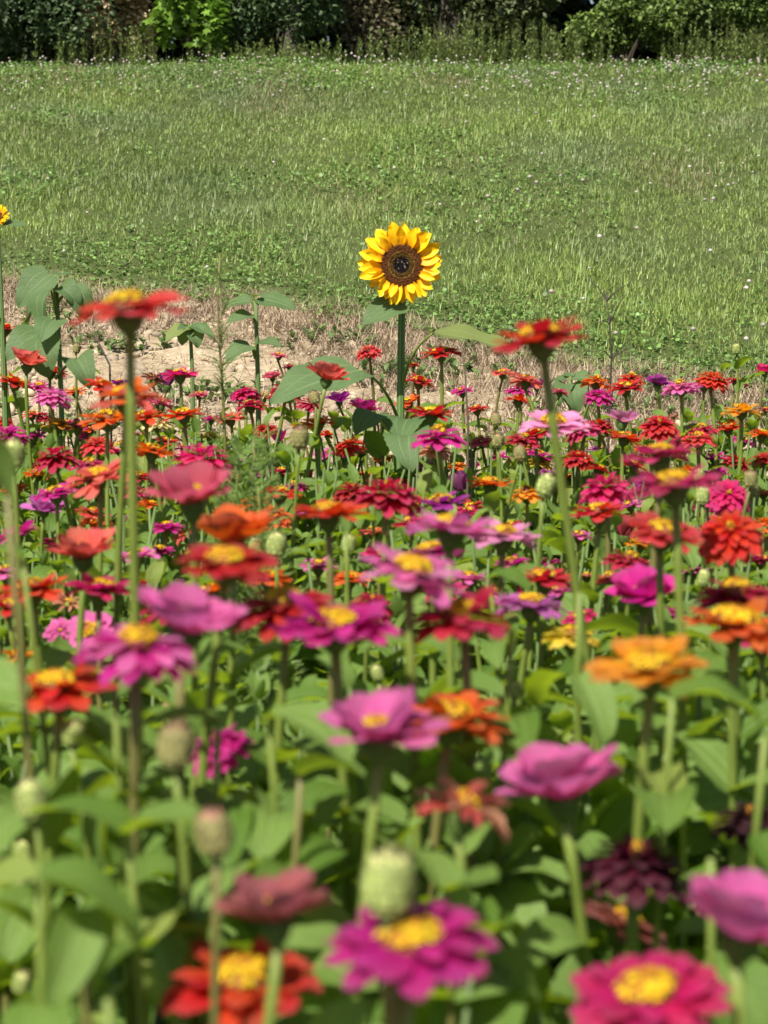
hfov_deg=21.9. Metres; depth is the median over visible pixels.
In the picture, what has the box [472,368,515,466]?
zinnia
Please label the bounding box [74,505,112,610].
zinnia
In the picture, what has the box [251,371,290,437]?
zinnia
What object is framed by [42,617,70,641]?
zinnia
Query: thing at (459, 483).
zinnia
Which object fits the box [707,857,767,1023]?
leafy shoot
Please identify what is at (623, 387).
zinnia
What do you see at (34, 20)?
shrub
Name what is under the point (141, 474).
zinnia
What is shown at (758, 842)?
leafy shoot
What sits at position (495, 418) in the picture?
zinnia
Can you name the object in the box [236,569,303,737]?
zinnia
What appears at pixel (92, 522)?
zinnia
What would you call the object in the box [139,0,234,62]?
sapling
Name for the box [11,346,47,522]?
zinnia
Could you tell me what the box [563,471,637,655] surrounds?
zinnia
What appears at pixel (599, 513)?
zinnia
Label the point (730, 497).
zinnia
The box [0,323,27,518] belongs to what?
zinnia
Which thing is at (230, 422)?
zinnia
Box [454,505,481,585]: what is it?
zinnia
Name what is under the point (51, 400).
zinnia
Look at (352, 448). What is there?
zinnia
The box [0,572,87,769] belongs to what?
zinnia
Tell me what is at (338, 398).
zinnia
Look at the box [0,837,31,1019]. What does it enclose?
zinnia
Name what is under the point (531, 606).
zinnia
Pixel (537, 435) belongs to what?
zinnia
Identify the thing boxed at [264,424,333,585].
zinnia
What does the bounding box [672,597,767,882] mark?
zinnia
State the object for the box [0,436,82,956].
leafy shoot
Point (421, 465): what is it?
zinnia
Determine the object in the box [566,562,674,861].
zinnia
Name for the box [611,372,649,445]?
zinnia
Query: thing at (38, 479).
zinnia
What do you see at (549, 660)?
zinnia
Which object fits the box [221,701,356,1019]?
leafy shoot
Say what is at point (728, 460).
zinnia
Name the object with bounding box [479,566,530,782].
leafy shoot
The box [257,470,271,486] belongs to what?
zinnia
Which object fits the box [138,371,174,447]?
zinnia
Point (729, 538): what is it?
zinnia
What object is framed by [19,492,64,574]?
zinnia
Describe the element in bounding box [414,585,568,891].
zinnia
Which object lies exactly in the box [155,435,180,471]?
zinnia
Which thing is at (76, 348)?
zinnia
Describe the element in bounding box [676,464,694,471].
zinnia
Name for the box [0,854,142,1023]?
leafy shoot
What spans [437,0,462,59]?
tree
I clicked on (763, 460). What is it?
zinnia
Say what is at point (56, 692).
zinnia
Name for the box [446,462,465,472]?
zinnia
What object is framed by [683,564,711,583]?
zinnia
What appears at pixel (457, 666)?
zinnia
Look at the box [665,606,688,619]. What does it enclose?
zinnia
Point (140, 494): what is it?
zinnia
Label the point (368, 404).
zinnia
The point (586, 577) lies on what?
zinnia
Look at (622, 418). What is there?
zinnia
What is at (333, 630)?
zinnia
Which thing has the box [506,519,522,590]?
zinnia
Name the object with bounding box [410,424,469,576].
zinnia
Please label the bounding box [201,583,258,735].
zinnia
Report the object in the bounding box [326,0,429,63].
shrub
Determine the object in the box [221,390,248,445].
zinnia
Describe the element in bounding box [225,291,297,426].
sunflower
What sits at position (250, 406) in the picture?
zinnia
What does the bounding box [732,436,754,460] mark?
zinnia
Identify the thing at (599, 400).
zinnia
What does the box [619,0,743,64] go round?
shrub
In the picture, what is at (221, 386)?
feathery weed
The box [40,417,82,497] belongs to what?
zinnia
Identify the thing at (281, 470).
zinnia
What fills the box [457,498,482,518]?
zinnia
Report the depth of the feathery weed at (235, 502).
2.78 m
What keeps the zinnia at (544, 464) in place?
on the ground at (118, 367)
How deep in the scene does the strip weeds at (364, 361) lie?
6.89 m
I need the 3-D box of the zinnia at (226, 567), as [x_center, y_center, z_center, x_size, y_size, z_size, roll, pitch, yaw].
[-0.150,0.438,1.543,0.137,0.843,0.115,5,11,29]
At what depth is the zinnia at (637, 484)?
4.05 m
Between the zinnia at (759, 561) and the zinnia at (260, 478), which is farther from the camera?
the zinnia at (260, 478)
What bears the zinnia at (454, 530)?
on the ground at (118, 367)
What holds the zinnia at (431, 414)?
on the ground at (118, 367)
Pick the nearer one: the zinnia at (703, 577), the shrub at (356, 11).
the zinnia at (703, 577)
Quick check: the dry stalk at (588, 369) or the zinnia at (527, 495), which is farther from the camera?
the dry stalk at (588, 369)
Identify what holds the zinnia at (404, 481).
on the ground at (118, 367)
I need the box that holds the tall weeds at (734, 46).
[0,11,767,67]
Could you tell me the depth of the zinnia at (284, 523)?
3.13 m
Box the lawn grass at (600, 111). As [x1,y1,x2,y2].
[0,53,767,384]
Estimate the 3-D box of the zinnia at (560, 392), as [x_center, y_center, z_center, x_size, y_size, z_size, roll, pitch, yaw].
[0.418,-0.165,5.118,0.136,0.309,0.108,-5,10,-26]
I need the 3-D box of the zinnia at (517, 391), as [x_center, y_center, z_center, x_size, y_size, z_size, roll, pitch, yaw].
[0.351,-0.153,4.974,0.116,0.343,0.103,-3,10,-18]
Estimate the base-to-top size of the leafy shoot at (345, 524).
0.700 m
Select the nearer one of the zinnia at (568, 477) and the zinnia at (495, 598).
the zinnia at (495, 598)
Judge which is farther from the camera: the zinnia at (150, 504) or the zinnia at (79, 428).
the zinnia at (79, 428)
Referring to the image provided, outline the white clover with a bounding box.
[0,52,767,391]
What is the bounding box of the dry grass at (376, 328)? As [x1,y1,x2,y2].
[0,265,767,487]
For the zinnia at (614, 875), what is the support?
on the ground at (118, 367)
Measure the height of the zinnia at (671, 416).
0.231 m
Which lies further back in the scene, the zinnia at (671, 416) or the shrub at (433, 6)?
the shrub at (433, 6)
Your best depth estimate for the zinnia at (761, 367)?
5.12 m
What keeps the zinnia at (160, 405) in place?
on the ground at (118, 367)
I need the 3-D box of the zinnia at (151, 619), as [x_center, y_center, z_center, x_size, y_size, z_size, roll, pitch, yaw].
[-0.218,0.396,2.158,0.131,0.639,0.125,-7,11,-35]
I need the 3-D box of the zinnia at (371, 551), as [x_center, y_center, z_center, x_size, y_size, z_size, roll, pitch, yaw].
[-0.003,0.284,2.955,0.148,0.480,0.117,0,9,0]
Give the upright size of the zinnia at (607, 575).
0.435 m
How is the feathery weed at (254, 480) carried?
on the ground at (118, 367)
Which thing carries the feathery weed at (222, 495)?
on the ground at (118, 367)
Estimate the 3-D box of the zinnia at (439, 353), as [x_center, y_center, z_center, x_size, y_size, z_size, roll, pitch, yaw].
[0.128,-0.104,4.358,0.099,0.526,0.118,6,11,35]
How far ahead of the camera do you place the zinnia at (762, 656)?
2.08 m
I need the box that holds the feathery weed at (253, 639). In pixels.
[208,466,319,728]
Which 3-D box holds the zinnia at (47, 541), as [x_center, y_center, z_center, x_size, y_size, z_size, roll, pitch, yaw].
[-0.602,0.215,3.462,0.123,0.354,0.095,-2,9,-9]
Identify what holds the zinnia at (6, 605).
on the ground at (118, 367)
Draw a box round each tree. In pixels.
[113,5,134,65]
[276,0,300,60]
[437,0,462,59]
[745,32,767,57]
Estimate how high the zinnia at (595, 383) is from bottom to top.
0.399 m
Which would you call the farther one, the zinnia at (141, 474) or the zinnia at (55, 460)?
the zinnia at (141, 474)
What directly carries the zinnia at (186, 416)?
on the ground at (118, 367)
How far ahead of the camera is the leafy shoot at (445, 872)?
1.21 m
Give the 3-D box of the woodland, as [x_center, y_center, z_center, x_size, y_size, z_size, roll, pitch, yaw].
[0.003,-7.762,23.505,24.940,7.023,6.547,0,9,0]
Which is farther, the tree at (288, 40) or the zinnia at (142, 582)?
the tree at (288, 40)
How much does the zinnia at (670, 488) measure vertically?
0.844 m
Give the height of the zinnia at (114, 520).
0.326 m
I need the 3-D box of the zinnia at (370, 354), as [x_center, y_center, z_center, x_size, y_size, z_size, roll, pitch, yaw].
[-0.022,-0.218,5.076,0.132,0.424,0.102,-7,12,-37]
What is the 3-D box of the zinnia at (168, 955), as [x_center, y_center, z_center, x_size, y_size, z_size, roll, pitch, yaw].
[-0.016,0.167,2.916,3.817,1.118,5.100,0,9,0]
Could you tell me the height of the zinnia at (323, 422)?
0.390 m
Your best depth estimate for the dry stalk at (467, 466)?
4.22 m
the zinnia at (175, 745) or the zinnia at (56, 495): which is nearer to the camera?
the zinnia at (175, 745)
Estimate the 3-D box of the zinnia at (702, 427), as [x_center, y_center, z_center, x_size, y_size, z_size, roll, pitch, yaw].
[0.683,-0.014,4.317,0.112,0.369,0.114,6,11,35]
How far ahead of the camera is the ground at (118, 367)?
9.30 m
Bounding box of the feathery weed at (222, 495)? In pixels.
[202,468,249,671]
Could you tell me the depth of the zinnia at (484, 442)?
4.53 m
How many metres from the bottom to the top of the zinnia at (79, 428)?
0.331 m
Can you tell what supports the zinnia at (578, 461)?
on the ground at (118, 367)
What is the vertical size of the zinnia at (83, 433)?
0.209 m
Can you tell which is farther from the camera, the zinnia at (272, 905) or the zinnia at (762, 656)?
the zinnia at (762, 656)
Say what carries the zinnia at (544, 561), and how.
on the ground at (118, 367)
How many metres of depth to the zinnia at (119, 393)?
2.22 m
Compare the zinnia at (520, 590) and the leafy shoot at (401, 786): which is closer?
the leafy shoot at (401, 786)
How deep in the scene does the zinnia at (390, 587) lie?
3.23 m
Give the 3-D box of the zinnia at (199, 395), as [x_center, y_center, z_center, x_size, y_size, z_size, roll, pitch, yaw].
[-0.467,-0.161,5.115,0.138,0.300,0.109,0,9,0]
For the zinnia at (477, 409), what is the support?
on the ground at (118, 367)
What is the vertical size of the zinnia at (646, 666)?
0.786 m
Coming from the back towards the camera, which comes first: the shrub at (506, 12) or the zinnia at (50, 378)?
the shrub at (506, 12)
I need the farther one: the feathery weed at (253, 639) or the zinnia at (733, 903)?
the feathery weed at (253, 639)
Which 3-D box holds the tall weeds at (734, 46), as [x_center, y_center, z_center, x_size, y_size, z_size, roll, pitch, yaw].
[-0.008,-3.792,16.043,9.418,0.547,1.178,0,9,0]
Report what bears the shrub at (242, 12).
on the ground at (118, 367)
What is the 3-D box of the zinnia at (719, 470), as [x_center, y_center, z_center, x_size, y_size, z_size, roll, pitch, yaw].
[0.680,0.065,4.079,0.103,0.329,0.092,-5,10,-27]
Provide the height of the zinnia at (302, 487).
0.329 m
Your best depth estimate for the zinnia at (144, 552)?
2.92 m
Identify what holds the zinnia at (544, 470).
on the ground at (118, 367)
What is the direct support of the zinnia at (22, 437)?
on the ground at (118, 367)
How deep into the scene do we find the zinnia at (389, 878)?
0.96 m
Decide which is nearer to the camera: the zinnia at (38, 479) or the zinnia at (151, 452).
the zinnia at (151, 452)
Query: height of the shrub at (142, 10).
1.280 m
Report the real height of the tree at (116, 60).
6.057 m
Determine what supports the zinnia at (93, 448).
on the ground at (118, 367)
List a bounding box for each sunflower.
[0,205,26,511]
[5,265,95,509]
[165,322,214,449]
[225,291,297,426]
[270,221,519,477]
[552,370,593,440]
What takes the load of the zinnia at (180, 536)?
on the ground at (118, 367)
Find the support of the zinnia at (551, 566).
on the ground at (118, 367)
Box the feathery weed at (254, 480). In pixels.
[206,421,300,697]
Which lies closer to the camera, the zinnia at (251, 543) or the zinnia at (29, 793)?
the zinnia at (29, 793)
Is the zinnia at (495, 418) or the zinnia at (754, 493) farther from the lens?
the zinnia at (495, 418)
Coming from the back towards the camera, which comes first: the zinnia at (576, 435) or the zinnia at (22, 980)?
the zinnia at (576, 435)
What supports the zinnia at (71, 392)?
on the ground at (118, 367)
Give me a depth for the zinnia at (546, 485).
2.62 m
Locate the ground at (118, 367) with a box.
[0,65,767,560]
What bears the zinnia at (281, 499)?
on the ground at (118, 367)
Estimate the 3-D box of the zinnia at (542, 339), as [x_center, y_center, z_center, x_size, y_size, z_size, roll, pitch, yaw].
[0.192,0.302,1.813,0.214,0.964,0.096,-3,10,-16]
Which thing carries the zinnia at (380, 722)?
on the ground at (118, 367)
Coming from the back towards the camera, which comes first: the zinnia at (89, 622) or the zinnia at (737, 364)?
the zinnia at (737, 364)
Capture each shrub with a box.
[0,0,130,66]
[67,0,157,64]
[214,0,346,57]
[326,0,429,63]
[391,0,500,64]
[452,0,567,62]
[560,0,688,66]
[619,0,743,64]
[725,0,767,58]
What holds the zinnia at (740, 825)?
on the ground at (118, 367)
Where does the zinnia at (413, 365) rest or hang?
on the ground at (118, 367)
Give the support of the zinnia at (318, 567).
on the ground at (118, 367)
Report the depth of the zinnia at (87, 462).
3.81 m
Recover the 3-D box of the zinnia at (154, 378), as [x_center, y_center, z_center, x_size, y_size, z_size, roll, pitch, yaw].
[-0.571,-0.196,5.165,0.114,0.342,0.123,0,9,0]
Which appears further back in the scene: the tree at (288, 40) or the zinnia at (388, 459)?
the tree at (288, 40)
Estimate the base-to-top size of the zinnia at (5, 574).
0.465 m
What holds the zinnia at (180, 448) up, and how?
on the ground at (118, 367)
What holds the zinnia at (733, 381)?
on the ground at (118, 367)
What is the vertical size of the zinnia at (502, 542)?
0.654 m
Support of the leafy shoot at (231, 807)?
on the ground at (118, 367)
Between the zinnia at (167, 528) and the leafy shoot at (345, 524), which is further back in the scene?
the zinnia at (167, 528)
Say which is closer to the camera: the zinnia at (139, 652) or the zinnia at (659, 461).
the zinnia at (139, 652)
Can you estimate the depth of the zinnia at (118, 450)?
5.04 m
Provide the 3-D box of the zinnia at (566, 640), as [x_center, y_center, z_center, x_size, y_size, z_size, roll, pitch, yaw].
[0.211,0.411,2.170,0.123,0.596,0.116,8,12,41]
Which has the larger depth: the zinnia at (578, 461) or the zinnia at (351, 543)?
the zinnia at (578, 461)
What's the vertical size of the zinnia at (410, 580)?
0.824 m
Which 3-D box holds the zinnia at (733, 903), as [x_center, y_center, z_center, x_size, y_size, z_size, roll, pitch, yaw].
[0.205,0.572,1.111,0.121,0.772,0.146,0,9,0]
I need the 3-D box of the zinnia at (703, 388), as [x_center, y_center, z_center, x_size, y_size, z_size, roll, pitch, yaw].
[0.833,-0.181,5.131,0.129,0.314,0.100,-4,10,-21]
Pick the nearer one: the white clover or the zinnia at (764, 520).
the zinnia at (764, 520)
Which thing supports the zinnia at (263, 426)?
on the ground at (118, 367)
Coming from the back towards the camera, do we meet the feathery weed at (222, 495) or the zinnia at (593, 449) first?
the zinnia at (593, 449)
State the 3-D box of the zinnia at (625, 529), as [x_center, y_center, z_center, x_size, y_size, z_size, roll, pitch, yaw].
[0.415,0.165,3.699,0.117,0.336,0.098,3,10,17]
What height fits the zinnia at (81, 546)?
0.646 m
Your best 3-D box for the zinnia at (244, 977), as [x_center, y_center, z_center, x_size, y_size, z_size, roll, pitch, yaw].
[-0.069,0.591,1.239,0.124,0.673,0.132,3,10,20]
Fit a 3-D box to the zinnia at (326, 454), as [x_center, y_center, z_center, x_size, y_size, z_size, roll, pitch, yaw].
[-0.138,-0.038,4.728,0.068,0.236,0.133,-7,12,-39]
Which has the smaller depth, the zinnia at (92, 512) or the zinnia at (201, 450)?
the zinnia at (201, 450)
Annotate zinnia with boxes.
[0,289,767,1023]
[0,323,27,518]
[0,372,45,469]
[0,417,16,434]
[0,425,40,557]
[0,482,45,570]
[0,519,39,658]
[0,564,27,658]
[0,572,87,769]
[0,597,25,755]
[0,646,39,752]
[0,661,120,966]
[0,776,127,1022]
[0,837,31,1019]
[6,437,26,758]
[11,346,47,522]
[11,716,175,973]
[12,968,31,994]
[16,527,128,717]
[19,380,52,443]
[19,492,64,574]
[22,410,42,435]
[22,468,52,557]
[25,365,68,448]
[30,429,50,485]
[30,482,78,638]
[31,386,79,528]
[32,412,48,461]
[32,446,79,533]
[32,623,227,1023]
[39,536,55,611]
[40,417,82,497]
[42,458,128,665]
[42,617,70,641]
[52,593,85,619]
[54,376,119,512]
[62,342,99,447]
[62,572,157,771]
[64,386,101,438]
[64,418,92,525]
[65,408,144,606]
[67,610,156,780]
[71,457,103,528]
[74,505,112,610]
[75,428,87,445]
[77,436,117,516]
[77,516,113,606]
[81,542,283,903]
[84,427,102,440]
[87,376,167,711]
[108,580,247,903]
[111,379,157,469]
[112,515,127,535]
[113,448,120,455]
[116,484,146,498]
[116,603,247,790]
[118,461,252,846]
[119,717,260,1023]
[122,546,161,696]
[126,471,152,531]
[128,579,146,586]
[136,409,163,512]
[137,442,199,565]
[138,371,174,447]
[138,394,157,468]
[138,498,163,516]
[140,415,174,466]
[141,373,182,457]
[145,395,179,466]
[146,503,304,787]
[153,520,185,579]
[153,544,175,643]
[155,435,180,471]
[155,723,253,1023]
[159,367,199,452]
[159,936,324,1023]
[161,407,211,513]
[172,443,240,583]
[172,528,189,556]
[175,444,191,452]
[177,804,233,1023]
[182,390,210,443]
[198,431,222,458]
[201,415,219,430]
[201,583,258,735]
[212,411,251,479]
[213,867,334,1023]
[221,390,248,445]
[225,584,350,857]
[226,472,238,485]
[230,385,272,458]
[235,399,277,486]
[236,535,275,703]
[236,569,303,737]
[238,496,270,587]
[239,530,327,737]
[247,388,270,455]
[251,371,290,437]
[251,423,280,482]
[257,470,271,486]
[257,505,300,669]
[260,485,302,569]
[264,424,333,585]
[266,591,407,923]
[267,384,301,476]
[268,352,313,452]
[270,499,378,838]
[271,429,285,474]
[275,466,285,484]
[279,398,323,485]
[282,363,312,433]
[283,480,310,540]
[285,686,449,999]
[290,420,332,487]
[296,507,312,526]
[297,557,340,658]
[299,416,335,467]
[300,533,371,682]
[303,360,349,505]
[308,389,319,492]
[309,448,332,487]
[314,570,371,664]
[315,592,393,699]
[320,430,342,468]
[320,482,371,601]
[322,900,499,1023]
[325,391,391,470]
[330,542,498,903]
[334,436,366,530]
[340,477,429,676]
[348,398,381,483]
[351,345,393,466]
[357,525,390,602]
[357,545,393,688]
[360,841,416,1023]
[370,663,383,689]
[372,455,392,462]
[376,393,422,476]
[379,540,478,697]
[386,516,427,687]
[398,477,415,491]
[401,490,485,658]
[403,510,517,811]
[404,362,419,418]
[405,373,436,462]
[408,404,459,508]
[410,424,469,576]
[410,690,510,905]
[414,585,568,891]
[414,776,539,1016]
[415,459,432,485]
[416,445,452,520]
[417,345,465,426]
[424,581,491,708]
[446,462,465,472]
[449,470,466,504]
[451,386,486,461]
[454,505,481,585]
[454,518,559,716]
[454,569,487,694]
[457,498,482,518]
[464,404,489,471]
[466,476,513,610]
[469,435,491,491]
[469,587,533,668]
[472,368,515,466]
[476,431,524,527]
[479,411,533,522]
[483,567,586,720]
[490,315,676,818]
[492,452,510,460]
[494,554,529,644]
[494,591,573,743]
[494,742,622,1005]
[495,443,526,581]
[501,386,540,449]
[503,394,529,473]
[503,472,556,697]
[504,432,546,558]
[506,485,540,564]
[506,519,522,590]
[507,379,542,447]
[508,373,568,451]
[510,428,551,558]
[511,458,553,534]
[511,584,524,593]
[511,681,540,833]
[514,448,558,547]
[518,409,591,592]
[518,582,574,669]
[534,467,560,560]
[534,563,571,694]
[540,624,600,748]
[541,558,562,566]
[547,388,568,437]
[550,375,610,502]
[553,487,567,528]
[554,501,625,669]
[556,450,600,570]
[559,608,596,719]
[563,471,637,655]
[565,420,601,524]
[565,472,571,481]
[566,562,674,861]
[569,950,732,1023]
[573,530,593,565]
[575,389,615,461]
[578,832,691,954]
[582,572,590,594]
[583,895,667,962]
[584,634,710,956]
[585,463,623,548]
[586,442,726,727]
[586,443,611,452]
[588,418,616,483]
[596,570,621,681]
[598,463,753,947]
[598,549,649,746]
[599,510,725,844]
[605,409,638,481]
[606,379,647,499]
[609,430,643,548]
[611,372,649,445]
[614,458,646,510]
[617,514,634,549]
[619,499,644,549]
[620,415,680,511]
[624,475,648,547]
[625,538,648,561]
[642,468,709,583]
[645,373,672,409]
[661,378,708,470]
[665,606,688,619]
[668,413,678,465]
[668,436,685,469]
[671,487,728,645]
[671,802,767,960]
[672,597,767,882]
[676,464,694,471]
[676,576,767,852]
[679,431,717,528]
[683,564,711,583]
[683,868,767,1023]
[685,422,719,502]
[691,509,767,718]
[692,384,718,451]
[694,371,729,469]
[697,568,744,671]
[702,451,728,466]
[703,466,729,482]
[705,479,749,570]
[709,377,749,453]
[709,403,764,518]
[716,419,764,488]
[721,342,764,450]
[721,454,748,480]
[723,468,767,576]
[732,363,767,447]
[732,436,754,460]
[741,640,767,725]
[745,428,767,450]
[746,484,764,611]
[748,452,767,544]
[750,517,767,586]
[751,554,767,586]
[759,489,767,545]
[760,406,767,466]
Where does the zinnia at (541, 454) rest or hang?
on the ground at (118, 367)
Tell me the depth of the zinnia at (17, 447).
2.24 m
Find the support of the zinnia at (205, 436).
on the ground at (118, 367)
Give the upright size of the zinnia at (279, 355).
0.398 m
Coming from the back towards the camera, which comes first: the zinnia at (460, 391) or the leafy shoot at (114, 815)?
the zinnia at (460, 391)
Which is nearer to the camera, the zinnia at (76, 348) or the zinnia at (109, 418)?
the zinnia at (109, 418)
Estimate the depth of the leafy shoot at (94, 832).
1.36 m
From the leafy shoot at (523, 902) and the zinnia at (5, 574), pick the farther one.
the zinnia at (5, 574)
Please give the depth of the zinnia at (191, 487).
1.77 m
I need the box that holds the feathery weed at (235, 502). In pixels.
[198,440,308,787]
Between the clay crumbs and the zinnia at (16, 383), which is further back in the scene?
the clay crumbs
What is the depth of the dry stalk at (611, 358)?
5.20 m
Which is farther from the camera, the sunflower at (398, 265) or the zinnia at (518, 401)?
the zinnia at (518, 401)
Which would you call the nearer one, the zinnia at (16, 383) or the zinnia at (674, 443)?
the zinnia at (16, 383)
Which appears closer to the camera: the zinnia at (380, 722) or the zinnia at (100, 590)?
the zinnia at (380, 722)
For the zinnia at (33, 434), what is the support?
on the ground at (118, 367)
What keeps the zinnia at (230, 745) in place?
on the ground at (118, 367)
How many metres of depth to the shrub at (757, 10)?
16.25 m
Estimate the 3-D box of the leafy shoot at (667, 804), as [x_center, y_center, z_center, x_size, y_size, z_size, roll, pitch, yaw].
[0.192,0.498,1.389,0.108,0.775,0.112,8,12,41]
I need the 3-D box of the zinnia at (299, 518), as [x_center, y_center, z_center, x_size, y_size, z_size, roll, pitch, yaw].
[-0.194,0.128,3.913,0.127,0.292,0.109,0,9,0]
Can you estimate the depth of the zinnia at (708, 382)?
4.34 m
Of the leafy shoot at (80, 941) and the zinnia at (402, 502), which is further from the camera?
the zinnia at (402, 502)
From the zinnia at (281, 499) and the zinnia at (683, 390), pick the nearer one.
the zinnia at (281, 499)
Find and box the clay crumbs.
[0,284,767,478]
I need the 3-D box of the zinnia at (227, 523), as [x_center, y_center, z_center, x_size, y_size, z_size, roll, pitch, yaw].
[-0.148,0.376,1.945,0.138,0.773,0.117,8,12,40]
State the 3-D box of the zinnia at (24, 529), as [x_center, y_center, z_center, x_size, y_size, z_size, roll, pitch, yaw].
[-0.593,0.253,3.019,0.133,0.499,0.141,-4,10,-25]
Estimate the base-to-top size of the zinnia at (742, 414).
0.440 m
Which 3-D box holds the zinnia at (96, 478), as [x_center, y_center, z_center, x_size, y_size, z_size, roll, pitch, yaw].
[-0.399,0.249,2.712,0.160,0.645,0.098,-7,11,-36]
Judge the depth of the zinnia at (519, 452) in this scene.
3.42 m
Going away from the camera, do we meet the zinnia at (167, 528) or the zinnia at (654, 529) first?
the zinnia at (654, 529)
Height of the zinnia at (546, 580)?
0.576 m
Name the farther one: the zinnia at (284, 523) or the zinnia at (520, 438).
the zinnia at (520, 438)
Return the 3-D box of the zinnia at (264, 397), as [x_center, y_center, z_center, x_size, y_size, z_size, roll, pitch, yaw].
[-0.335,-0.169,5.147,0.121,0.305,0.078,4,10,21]
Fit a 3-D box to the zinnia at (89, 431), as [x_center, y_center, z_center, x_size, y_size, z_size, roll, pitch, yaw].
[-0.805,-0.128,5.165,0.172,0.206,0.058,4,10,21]
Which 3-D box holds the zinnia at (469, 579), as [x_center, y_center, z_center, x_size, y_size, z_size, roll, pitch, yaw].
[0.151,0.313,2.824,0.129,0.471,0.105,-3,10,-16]
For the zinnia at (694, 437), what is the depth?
3.96 m
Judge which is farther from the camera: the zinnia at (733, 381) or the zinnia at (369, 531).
the zinnia at (733, 381)
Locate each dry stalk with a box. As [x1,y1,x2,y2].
[88,324,113,483]
[460,341,468,497]
[565,308,589,454]
[589,279,637,462]
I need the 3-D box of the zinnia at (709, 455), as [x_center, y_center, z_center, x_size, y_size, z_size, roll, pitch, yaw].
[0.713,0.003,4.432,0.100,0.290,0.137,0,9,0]
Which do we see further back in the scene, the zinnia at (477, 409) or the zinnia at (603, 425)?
the zinnia at (477, 409)
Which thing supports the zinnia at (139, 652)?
on the ground at (118, 367)
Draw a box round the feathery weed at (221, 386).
[198,248,243,505]
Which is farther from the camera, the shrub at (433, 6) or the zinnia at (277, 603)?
the shrub at (433, 6)
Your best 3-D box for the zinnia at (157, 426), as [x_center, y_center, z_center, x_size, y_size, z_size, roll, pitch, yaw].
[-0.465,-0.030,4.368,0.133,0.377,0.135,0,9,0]
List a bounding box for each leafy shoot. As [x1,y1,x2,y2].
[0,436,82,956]
[0,542,110,904]
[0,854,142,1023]
[28,795,201,1023]
[41,904,116,1023]
[82,691,165,1023]
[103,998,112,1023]
[140,706,252,941]
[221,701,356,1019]
[226,753,377,1014]
[318,499,388,735]
[336,462,404,647]
[357,634,460,802]
[373,844,520,1023]
[429,615,564,944]
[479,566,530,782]
[524,592,634,953]
[632,674,763,953]
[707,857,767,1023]
[715,729,767,958]
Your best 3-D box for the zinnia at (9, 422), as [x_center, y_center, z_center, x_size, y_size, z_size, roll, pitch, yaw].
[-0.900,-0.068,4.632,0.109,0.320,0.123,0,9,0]
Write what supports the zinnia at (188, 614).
on the ground at (118, 367)
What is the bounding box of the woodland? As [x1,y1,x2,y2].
[0,0,745,66]
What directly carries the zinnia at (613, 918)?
on the ground at (118, 367)
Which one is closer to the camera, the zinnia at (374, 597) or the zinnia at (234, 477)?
the zinnia at (374, 597)
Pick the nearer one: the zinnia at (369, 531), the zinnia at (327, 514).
the zinnia at (327, 514)
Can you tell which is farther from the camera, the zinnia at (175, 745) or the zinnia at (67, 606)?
the zinnia at (67, 606)
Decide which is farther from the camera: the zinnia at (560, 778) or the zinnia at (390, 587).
the zinnia at (390, 587)
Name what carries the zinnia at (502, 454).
on the ground at (118, 367)
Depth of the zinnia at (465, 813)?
1.24 m
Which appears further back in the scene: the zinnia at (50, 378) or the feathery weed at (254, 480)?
the zinnia at (50, 378)
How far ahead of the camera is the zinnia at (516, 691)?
2.06 m
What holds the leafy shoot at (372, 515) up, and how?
on the ground at (118, 367)
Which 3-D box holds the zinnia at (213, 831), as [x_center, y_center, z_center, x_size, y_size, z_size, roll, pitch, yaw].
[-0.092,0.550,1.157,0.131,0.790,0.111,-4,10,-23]
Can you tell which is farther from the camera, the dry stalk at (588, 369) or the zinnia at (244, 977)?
the dry stalk at (588, 369)
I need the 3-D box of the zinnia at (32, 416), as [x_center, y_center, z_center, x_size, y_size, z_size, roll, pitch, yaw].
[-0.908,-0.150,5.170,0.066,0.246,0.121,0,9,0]
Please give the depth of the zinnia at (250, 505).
3.56 m
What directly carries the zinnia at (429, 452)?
on the ground at (118, 367)
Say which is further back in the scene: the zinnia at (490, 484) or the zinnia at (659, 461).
the zinnia at (490, 484)
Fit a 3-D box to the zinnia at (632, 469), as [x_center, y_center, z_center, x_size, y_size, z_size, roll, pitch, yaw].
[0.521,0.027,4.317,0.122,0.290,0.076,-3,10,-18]
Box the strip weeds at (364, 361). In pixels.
[0,293,767,430]
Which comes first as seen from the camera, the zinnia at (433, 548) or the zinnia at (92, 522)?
the zinnia at (433, 548)
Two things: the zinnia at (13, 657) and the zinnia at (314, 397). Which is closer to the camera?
the zinnia at (13, 657)
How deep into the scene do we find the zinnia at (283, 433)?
5.13 m
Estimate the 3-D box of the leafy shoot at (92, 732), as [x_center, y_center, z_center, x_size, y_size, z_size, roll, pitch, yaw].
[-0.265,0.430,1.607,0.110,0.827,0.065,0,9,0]
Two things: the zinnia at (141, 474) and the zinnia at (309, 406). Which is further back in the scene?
the zinnia at (309, 406)
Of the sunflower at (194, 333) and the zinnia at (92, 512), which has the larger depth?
the sunflower at (194, 333)
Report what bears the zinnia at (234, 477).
on the ground at (118, 367)
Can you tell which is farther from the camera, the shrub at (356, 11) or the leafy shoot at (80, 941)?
the shrub at (356, 11)
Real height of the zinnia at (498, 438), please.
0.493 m
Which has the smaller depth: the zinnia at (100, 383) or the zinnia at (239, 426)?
the zinnia at (100, 383)
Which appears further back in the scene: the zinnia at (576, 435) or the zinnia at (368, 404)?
the zinnia at (368, 404)
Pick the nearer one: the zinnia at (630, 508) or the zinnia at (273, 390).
the zinnia at (630, 508)

